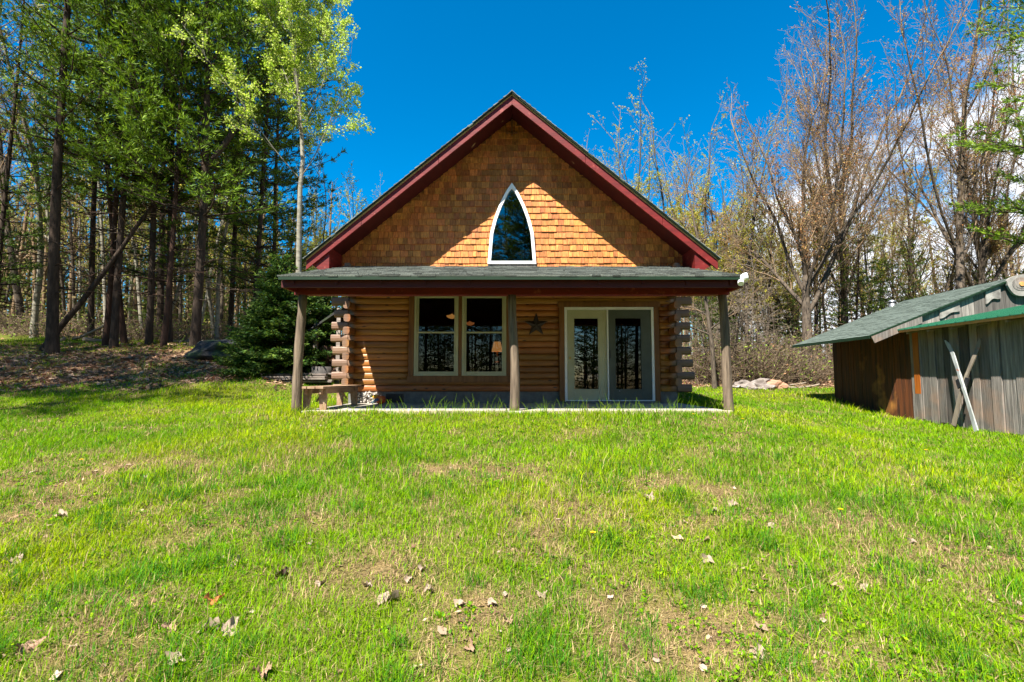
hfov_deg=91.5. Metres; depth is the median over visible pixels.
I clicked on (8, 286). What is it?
hardwood tree
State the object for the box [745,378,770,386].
rock
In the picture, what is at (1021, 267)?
hardwood tree
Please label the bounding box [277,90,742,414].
log cabin
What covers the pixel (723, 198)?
hardwood tree
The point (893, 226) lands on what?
hardwood tree
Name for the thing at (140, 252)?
hardwood tree
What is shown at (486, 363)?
side table
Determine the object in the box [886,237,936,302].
hemlock tree
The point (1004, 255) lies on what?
hardwood tree
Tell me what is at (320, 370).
chopping block
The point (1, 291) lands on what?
hemlock tree
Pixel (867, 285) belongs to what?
hardwood tree
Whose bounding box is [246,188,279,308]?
hardwood tree
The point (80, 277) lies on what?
birch tree
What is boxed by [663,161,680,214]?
hardwood tree
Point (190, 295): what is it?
hemlock tree
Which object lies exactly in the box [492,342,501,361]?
table lamp
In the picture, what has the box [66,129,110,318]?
birch tree
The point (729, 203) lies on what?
hardwood tree
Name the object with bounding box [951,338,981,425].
ski
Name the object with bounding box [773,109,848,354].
hardwood tree
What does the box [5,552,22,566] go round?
dead leaf
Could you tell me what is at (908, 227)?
hardwood tree
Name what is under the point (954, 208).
hardwood tree
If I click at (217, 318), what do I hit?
birch tree
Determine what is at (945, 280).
hemlock tree
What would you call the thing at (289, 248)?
hardwood tree
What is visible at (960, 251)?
hardwood tree
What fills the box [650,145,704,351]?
hardwood tree
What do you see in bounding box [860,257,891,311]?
hemlock tree
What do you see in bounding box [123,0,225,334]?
pine tree
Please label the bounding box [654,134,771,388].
hardwood tree
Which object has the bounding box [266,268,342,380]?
spruce tree
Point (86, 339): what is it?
fallen log
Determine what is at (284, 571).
dead leaf
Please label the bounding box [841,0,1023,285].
hardwood tree
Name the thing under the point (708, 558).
dead leaf
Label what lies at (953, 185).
hardwood tree
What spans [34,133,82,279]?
hardwood tree
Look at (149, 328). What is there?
pine tree
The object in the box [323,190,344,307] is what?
hardwood tree
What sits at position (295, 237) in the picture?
hardwood tree
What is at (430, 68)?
sky
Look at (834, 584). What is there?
dead leaf
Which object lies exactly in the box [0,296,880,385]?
brush
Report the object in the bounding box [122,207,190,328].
hemlock tree
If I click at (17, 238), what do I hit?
hardwood tree
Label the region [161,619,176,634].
dead leaf
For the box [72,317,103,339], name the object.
fallen log
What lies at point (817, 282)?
hardwood tree
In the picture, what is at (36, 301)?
hardwood tree
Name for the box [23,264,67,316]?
hemlock tree
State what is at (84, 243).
hardwood tree
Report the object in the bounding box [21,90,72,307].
hardwood tree
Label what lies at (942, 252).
hardwood tree
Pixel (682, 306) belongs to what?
hardwood tree
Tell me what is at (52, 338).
pine tree
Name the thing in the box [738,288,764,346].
hemlock tree
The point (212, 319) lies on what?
birch tree
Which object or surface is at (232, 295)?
pine tree
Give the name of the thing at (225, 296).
hemlock tree
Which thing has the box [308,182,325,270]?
hardwood tree
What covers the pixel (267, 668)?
dead leaf
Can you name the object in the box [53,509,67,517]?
dead leaf
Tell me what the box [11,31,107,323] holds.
hardwood tree
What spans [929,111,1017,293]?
hardwood tree
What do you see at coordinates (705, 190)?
hardwood tree
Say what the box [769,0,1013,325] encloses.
hardwood tree
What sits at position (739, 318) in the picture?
dead tree
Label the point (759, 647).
dead leaf
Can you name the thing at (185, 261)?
birch tree
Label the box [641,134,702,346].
hardwood tree
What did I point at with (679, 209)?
hardwood tree
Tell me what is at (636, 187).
hardwood tree
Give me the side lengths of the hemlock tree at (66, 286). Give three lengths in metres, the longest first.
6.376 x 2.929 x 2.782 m
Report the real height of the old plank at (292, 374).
0.040 m
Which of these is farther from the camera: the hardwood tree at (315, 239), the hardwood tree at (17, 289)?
the hardwood tree at (315, 239)
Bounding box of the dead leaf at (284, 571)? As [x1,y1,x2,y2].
[274,567,290,577]
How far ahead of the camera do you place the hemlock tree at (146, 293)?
32.44 m
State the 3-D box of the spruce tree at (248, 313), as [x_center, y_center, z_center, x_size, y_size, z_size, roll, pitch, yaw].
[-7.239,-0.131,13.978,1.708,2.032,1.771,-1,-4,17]
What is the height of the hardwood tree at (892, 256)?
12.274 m
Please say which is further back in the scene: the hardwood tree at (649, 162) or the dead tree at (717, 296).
the hardwood tree at (649, 162)
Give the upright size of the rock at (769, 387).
0.273 m
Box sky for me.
[0,0,1023,354]
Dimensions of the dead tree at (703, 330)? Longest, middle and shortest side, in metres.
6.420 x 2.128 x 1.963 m
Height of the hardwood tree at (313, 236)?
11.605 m
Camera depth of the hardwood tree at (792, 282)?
31.08 m
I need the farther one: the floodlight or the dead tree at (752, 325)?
the dead tree at (752, 325)
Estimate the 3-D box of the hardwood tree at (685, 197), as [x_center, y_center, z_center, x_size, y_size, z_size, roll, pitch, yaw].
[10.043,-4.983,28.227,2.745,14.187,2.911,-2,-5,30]
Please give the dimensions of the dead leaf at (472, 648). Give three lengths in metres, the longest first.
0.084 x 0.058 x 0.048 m
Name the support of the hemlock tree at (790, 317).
on the ground at (626, 597)
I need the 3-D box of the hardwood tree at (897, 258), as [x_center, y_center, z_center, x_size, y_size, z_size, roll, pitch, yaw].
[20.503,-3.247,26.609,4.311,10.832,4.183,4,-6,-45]
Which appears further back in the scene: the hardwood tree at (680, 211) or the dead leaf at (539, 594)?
the hardwood tree at (680, 211)
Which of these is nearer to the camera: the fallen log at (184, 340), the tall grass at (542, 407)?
the tall grass at (542, 407)
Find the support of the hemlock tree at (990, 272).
on the ground at (626, 597)
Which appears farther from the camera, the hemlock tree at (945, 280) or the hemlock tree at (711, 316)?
the hemlock tree at (945, 280)
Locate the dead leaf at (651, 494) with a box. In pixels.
[644,492,653,499]
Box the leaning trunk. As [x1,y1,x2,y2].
[38,190,168,350]
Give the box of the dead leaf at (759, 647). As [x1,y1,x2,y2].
[749,639,764,658]
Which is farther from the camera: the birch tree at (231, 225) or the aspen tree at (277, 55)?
the birch tree at (231, 225)
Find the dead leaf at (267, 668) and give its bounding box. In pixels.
[251,661,272,676]
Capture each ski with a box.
[944,340,978,431]
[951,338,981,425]
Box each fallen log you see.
[60,324,86,341]
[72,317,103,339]
[82,327,144,341]
[173,326,189,342]
[772,364,815,386]
[789,381,819,387]
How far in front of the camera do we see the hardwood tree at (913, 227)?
24.70 m
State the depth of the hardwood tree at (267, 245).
28.63 m
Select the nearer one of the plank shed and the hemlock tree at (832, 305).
the plank shed
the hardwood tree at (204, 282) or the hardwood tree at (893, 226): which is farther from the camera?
the hardwood tree at (204, 282)
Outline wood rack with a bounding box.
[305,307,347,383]
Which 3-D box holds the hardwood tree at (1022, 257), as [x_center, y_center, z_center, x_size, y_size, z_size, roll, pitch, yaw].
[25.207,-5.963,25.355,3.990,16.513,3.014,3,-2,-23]
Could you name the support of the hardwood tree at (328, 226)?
on the ground at (626, 597)
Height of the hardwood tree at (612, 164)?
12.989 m
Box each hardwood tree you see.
[0,0,80,324]
[0,0,106,337]
[0,67,67,318]
[3,135,25,283]
[5,179,31,297]
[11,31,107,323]
[19,76,108,324]
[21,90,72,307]
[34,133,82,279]
[38,8,165,324]
[64,166,107,285]
[68,205,107,323]
[85,200,128,322]
[99,114,156,334]
[123,221,147,328]
[124,125,175,280]
[124,146,166,325]
[133,134,184,302]
[152,82,211,331]
[165,99,193,325]
[190,220,225,327]
[192,155,231,316]
[201,54,260,325]
[208,74,255,329]
[228,124,264,313]
[233,184,253,301]
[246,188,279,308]
[252,187,283,277]
[276,157,317,342]
[285,190,319,272]
[286,189,307,271]
[303,193,321,270]
[304,136,339,308]
[305,161,334,296]
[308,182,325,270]
[308,210,329,308]
[321,208,343,308]
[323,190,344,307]
[332,160,366,296]
[336,181,363,220]
[339,171,360,217]
[341,175,364,334]
[366,173,382,204]
[588,113,647,194]
[596,106,649,198]
[599,149,622,177]
[609,146,621,174]
[618,58,675,193]
[627,80,693,296]
[631,115,674,206]
[636,130,660,194]
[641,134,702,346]
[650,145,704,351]
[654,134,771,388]
[656,148,695,346]
[659,203,697,339]
[662,0,972,382]
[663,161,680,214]
[667,135,702,333]
[667,163,701,327]
[673,140,707,334]
[673,161,710,239]
[675,115,714,361]
[678,152,741,348]
[680,137,723,361]
[682,92,738,313]
[689,135,737,351]
[702,152,759,340]
[704,179,794,327]
[705,112,797,361]
[706,152,758,301]
[707,188,815,360]
[712,116,772,335]
[719,75,798,351]
[719,122,761,336]
[720,138,770,339]
[728,141,774,340]
[729,160,790,329]
[732,159,900,347]
[733,184,828,358]
[742,166,810,338]
[750,133,794,348]
[754,173,794,341]
[758,177,811,338]
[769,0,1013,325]
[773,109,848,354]
[773,192,801,346]
[775,107,861,351]
[782,223,800,336]
[784,132,853,345]
[797,125,840,351]
[810,98,878,305]
[824,151,869,318]
[831,169,867,308]
[835,141,887,313]
[837,154,942,314]
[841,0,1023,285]
[851,197,931,307]
[855,152,898,311]
[862,163,1023,306]
[866,36,947,294]
[867,115,944,295]
[868,129,915,302]
[873,157,985,302]
[876,0,1023,288]
[882,55,956,300]
[887,144,1023,291]
[900,216,931,294]
[922,96,992,292]
[924,36,1019,283]
[925,113,1006,288]
[926,148,971,292]
[927,122,1023,282]
[928,193,972,286]
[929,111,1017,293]
[964,222,1022,278]
[968,99,1023,278]
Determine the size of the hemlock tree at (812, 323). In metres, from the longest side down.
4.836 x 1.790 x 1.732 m
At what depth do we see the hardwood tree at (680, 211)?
27.17 m
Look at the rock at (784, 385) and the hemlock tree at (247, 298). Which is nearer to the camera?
the rock at (784, 385)
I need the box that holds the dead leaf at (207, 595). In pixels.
[204,592,223,604]
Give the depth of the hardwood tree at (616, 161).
25.24 m
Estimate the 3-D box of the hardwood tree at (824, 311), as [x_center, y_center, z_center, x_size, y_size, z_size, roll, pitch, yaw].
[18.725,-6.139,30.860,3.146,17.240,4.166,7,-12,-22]
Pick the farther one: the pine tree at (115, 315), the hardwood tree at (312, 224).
the hardwood tree at (312, 224)
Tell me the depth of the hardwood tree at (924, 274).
37.20 m
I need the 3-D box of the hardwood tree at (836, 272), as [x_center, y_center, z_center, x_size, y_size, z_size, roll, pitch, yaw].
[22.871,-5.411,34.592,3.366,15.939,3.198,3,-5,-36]
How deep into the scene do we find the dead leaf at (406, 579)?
3.12 m
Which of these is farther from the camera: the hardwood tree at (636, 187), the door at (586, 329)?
the hardwood tree at (636, 187)
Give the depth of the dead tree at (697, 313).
20.13 m
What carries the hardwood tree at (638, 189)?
on the ground at (626, 597)
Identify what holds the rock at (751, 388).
on the ground at (626, 597)
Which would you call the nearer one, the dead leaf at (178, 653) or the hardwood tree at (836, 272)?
the dead leaf at (178, 653)
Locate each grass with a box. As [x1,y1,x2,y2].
[309,393,743,416]
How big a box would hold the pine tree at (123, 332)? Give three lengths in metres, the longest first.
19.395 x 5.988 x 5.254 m
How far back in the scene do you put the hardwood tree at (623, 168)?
27.07 m
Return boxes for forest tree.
[0,1,52,226]
[970,0,1023,245]
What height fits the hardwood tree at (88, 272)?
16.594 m
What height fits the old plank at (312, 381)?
0.040 m
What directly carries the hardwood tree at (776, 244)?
on the ground at (626, 597)
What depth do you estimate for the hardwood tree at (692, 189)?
34.53 m
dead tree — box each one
[679,296,732,383]
[687,215,744,344]
[688,296,717,377]
[712,178,777,357]
[714,208,779,366]
[714,210,766,366]
[726,218,789,358]
[735,257,785,351]
[757,248,796,361]
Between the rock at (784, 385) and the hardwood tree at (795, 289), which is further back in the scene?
the hardwood tree at (795, 289)
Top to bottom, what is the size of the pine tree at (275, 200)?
17.478 m
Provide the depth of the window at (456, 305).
10.90 m
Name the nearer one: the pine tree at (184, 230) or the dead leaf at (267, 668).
the dead leaf at (267, 668)
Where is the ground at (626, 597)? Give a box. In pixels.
[0,329,1023,681]
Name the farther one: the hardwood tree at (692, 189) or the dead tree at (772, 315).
the hardwood tree at (692, 189)
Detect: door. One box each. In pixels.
[567,310,607,399]
[608,310,651,399]
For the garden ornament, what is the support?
on the log cabin
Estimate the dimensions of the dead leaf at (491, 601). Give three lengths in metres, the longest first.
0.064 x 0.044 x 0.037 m
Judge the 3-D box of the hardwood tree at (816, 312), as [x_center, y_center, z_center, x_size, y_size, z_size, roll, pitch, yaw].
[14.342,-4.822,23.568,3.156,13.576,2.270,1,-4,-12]
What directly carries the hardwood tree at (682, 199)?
on the ground at (626, 597)
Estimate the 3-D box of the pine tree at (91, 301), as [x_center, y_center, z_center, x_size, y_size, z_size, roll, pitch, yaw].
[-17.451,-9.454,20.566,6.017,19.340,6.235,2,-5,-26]
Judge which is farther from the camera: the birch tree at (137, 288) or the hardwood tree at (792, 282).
the hardwood tree at (792, 282)
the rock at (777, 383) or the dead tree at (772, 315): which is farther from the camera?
the dead tree at (772, 315)
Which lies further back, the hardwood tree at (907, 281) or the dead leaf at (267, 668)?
the hardwood tree at (907, 281)
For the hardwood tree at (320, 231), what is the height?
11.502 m
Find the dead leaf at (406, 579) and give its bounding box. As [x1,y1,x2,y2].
[404,575,411,581]
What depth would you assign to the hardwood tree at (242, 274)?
35.58 m
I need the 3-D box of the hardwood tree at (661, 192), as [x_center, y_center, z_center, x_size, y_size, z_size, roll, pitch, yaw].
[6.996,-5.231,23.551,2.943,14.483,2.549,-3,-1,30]
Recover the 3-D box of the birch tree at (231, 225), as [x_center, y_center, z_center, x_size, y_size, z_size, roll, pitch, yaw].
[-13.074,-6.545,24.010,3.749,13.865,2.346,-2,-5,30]
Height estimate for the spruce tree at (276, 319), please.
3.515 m
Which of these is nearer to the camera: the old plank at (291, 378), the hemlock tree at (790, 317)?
the old plank at (291, 378)
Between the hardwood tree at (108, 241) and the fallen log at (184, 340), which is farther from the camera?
the hardwood tree at (108, 241)
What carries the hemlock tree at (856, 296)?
on the ground at (626, 597)
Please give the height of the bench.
0.405 m
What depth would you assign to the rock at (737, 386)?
17.24 m
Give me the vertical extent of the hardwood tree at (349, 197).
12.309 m
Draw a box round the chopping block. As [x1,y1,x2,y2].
[311,366,331,384]
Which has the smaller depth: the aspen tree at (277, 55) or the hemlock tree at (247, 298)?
the aspen tree at (277, 55)
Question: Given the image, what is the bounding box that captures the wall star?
[525,314,546,334]
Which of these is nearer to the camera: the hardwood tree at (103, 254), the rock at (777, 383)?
the rock at (777, 383)
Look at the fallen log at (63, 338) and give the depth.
17.98 m
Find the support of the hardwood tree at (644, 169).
on the ground at (626, 597)
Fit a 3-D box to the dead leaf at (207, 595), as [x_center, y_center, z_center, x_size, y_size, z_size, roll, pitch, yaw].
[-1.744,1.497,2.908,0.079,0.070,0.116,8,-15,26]
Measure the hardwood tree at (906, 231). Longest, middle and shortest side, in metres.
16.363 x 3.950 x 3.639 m
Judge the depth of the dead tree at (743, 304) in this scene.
19.91 m
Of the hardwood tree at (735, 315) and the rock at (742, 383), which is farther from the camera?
the hardwood tree at (735, 315)
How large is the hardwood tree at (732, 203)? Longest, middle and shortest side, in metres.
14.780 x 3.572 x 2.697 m
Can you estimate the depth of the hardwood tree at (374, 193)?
33.09 m
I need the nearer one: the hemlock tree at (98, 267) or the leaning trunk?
the leaning trunk
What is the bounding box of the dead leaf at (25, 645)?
[15,636,45,654]
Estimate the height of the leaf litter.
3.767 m
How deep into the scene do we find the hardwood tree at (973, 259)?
23.02 m
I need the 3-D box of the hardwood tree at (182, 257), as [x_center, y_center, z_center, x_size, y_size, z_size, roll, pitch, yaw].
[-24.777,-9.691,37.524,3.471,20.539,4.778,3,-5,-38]
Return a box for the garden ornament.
[371,394,385,403]
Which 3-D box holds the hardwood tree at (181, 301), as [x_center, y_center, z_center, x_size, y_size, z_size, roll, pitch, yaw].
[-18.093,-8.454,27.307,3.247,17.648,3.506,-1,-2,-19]
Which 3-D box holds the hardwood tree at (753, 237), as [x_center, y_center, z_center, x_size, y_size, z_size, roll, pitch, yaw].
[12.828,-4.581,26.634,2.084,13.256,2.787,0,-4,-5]
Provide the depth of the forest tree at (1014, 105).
21.24 m
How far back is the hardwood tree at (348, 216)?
26.03 m
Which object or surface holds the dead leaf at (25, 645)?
on the ground at (626, 597)
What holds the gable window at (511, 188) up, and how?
in the log cabin
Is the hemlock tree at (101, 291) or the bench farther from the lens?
the hemlock tree at (101, 291)
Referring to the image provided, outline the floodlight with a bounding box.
[738,272,748,285]
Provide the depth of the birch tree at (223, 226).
30.10 m
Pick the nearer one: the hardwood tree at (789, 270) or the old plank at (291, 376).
the old plank at (291, 376)
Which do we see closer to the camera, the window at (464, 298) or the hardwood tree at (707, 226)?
the window at (464, 298)
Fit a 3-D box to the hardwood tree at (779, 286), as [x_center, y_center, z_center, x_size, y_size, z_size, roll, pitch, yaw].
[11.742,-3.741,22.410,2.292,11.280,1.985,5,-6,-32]
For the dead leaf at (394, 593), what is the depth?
2.90 m
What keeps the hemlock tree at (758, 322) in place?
on the ground at (626, 597)
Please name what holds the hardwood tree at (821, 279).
on the ground at (626, 597)
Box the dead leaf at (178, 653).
[165,651,184,664]
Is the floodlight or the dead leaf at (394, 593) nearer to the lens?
the dead leaf at (394, 593)
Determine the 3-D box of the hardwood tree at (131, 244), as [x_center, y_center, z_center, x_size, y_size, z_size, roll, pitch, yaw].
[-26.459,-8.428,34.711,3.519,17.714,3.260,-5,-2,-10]
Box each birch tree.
[3,0,103,238]
[51,9,109,319]
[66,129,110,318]
[84,13,159,333]
[103,53,180,322]
[165,73,247,307]
[167,20,249,339]
[182,10,294,339]
[182,87,225,277]
[210,116,259,279]
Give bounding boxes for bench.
[301,385,361,409]
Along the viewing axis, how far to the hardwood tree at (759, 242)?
29.11 m
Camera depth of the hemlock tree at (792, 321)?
22.78 m
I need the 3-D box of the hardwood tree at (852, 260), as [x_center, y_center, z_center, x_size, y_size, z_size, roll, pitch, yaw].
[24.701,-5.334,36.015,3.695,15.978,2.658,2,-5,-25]
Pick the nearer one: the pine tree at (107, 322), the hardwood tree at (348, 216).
the pine tree at (107, 322)
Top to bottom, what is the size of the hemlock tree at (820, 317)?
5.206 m
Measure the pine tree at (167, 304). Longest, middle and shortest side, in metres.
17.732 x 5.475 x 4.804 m
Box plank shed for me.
[792,274,1023,435]
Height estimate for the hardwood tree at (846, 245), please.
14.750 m
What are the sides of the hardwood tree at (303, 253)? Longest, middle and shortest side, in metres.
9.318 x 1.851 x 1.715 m
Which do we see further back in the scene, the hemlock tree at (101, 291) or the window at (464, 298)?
the hemlock tree at (101, 291)
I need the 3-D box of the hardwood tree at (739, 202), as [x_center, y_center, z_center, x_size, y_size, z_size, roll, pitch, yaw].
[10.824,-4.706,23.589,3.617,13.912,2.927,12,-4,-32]
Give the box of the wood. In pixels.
[0,119,1023,355]
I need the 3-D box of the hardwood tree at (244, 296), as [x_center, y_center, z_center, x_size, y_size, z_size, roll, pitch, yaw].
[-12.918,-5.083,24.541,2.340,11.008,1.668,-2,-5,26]
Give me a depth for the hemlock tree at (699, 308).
23.91 m
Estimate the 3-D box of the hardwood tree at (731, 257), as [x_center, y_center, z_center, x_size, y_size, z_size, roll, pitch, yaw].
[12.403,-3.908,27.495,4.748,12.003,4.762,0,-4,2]
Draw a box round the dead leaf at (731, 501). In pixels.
[728,499,739,506]
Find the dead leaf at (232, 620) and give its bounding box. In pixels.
[221,616,238,636]
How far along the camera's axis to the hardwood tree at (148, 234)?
27.16 m
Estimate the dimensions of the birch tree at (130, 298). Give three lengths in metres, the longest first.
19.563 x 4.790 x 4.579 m
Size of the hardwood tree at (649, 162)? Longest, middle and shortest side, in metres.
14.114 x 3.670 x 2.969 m
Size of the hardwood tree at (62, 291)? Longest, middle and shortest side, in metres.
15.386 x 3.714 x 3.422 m
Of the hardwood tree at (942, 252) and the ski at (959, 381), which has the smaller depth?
the ski at (959, 381)
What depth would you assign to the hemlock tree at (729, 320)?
26.40 m
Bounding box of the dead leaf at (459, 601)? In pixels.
[453,599,465,606]
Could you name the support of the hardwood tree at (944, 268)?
on the ground at (626, 597)
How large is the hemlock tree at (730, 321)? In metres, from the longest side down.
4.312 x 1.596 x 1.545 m
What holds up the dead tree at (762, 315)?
on the ground at (626, 597)
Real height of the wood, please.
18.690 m
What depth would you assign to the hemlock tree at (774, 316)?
27.52 m
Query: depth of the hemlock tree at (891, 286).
21.75 m
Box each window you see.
[413,296,458,375]
[462,296,505,375]
[488,183,535,266]
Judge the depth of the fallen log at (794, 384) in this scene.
17.95 m
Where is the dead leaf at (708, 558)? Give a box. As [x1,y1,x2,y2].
[701,553,714,562]
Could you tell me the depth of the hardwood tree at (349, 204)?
31.19 m
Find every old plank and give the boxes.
[260,378,326,379]
[261,374,327,374]
[261,376,326,377]
[282,381,333,381]
[288,380,333,380]
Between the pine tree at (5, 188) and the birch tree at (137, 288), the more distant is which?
the birch tree at (137, 288)
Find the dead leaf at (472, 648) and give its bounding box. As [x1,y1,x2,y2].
[464,637,474,650]
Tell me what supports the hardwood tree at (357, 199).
on the ground at (626, 597)
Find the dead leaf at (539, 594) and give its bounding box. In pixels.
[535,590,547,597]
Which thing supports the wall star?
attached to the log cabin
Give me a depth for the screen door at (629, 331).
10.87 m
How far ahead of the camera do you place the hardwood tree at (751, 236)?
22.64 m
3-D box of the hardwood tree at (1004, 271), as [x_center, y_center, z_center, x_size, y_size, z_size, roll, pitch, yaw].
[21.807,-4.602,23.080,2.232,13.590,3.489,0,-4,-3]
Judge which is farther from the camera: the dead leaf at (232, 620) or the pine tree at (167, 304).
the pine tree at (167, 304)
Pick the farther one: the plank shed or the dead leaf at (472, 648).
the plank shed
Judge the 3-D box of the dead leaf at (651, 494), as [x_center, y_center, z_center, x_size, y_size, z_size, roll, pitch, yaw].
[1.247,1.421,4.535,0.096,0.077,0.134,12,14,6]
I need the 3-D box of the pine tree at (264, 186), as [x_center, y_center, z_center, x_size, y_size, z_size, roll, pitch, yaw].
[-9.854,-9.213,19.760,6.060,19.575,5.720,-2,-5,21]
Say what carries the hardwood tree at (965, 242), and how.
on the ground at (626, 597)
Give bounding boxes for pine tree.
[0,0,96,310]
[0,0,150,354]
[0,0,163,337]
[0,0,191,343]
[4,0,228,348]
[8,0,215,345]
[41,0,248,344]
[71,0,251,342]
[75,0,344,346]
[80,0,262,346]
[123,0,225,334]
[167,0,303,334]
[169,0,347,307]
[209,2,334,314]
[938,0,1023,273]
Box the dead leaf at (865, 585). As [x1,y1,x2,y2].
[859,583,868,591]
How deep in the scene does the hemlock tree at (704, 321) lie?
23.66 m
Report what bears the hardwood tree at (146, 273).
on the ground at (626, 597)
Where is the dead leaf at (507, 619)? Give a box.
[503,613,512,623]
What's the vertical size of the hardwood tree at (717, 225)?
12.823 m
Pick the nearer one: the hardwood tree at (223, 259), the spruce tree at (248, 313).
the spruce tree at (248, 313)
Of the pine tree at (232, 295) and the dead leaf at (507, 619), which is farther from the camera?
the pine tree at (232, 295)
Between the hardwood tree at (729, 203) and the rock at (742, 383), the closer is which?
the rock at (742, 383)
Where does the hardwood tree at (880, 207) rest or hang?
on the ground at (626, 597)
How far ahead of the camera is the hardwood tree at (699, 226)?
25.53 m
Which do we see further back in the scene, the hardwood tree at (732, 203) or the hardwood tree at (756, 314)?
the hardwood tree at (732, 203)
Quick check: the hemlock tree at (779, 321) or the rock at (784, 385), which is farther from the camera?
the hemlock tree at (779, 321)
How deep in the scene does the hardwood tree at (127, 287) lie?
35.75 m
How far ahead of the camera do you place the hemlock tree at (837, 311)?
26.61 m
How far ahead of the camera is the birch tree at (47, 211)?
22.86 m
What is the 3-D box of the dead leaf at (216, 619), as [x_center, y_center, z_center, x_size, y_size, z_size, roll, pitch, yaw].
[-1.608,1.510,2.641,0.113,0.064,0.076,2,-43,-24]
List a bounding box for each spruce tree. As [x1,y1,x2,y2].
[210,253,336,381]
[217,302,276,366]
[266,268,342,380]
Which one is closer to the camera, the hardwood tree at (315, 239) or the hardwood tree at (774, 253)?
the hardwood tree at (315, 239)
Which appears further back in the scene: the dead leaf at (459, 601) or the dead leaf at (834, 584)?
the dead leaf at (834, 584)
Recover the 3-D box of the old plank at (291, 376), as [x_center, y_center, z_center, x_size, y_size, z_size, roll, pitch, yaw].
[-5.306,0.876,12.147,1.519,0.040,0.150,0,-4,-3]
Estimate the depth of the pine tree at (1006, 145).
16.45 m
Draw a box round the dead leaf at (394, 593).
[376,589,398,603]
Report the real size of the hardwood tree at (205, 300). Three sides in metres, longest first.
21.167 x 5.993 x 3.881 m
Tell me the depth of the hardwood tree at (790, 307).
23.27 m
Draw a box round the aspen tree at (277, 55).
[161,0,374,295]
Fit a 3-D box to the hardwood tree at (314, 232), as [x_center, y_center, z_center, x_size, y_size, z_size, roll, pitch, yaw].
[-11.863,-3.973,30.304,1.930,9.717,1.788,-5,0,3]
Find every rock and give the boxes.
[732,384,740,388]
[734,380,750,387]
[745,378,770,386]
[747,385,757,389]
[765,384,775,389]
[767,379,782,389]
[779,382,788,388]
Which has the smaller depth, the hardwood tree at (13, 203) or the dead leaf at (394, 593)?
the dead leaf at (394, 593)
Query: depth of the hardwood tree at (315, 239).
29.17 m
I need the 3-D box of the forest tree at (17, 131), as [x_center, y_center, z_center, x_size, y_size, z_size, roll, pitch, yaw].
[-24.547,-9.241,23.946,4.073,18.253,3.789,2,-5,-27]
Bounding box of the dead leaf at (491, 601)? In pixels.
[487,597,496,605]
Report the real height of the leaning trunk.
5.613 m
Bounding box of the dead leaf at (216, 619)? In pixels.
[196,617,219,633]
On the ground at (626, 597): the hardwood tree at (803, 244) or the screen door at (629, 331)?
the hardwood tree at (803, 244)
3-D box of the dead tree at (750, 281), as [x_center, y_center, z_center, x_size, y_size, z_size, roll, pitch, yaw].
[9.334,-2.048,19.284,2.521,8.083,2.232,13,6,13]
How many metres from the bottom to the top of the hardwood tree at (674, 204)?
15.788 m
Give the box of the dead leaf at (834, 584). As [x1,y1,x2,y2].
[827,582,843,591]
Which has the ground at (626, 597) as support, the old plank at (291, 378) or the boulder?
the boulder
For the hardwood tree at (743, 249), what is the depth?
24.84 m
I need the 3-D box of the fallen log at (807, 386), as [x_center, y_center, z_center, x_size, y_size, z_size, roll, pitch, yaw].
[10.155,1.808,17.342,1.600,0.929,0.688,0,-4,0]
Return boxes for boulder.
[184,339,234,359]
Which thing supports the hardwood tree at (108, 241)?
on the ground at (626, 597)
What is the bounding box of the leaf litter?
[0,327,1023,681]
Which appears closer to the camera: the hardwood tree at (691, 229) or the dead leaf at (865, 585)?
the dead leaf at (865, 585)
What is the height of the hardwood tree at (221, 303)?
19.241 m
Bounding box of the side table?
[485,362,501,371]
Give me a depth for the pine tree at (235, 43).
16.14 m
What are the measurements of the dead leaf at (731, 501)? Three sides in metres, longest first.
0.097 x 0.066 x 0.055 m
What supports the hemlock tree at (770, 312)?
on the ground at (626, 597)
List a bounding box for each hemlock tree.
[0,246,29,316]
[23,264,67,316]
[59,255,96,322]
[72,264,102,326]
[84,242,127,323]
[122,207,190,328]
[131,267,165,319]
[177,254,214,324]
[203,272,228,332]
[234,233,265,326]
[686,296,714,350]
[688,296,719,356]
[697,296,719,354]
[701,298,736,339]
[714,298,743,342]
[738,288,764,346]
[739,295,766,341]
[752,266,788,348]
[759,282,788,352]
[769,301,793,348]
[770,290,801,349]
[780,291,801,342]
[789,297,822,352]
[800,298,832,347]
[819,277,854,358]
[821,211,890,355]
[822,288,849,343]
[848,271,884,320]
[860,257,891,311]
[869,258,917,309]
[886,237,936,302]
[929,267,969,292]
[972,264,1000,284]
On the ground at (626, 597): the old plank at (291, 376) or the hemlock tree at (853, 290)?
the hemlock tree at (853, 290)

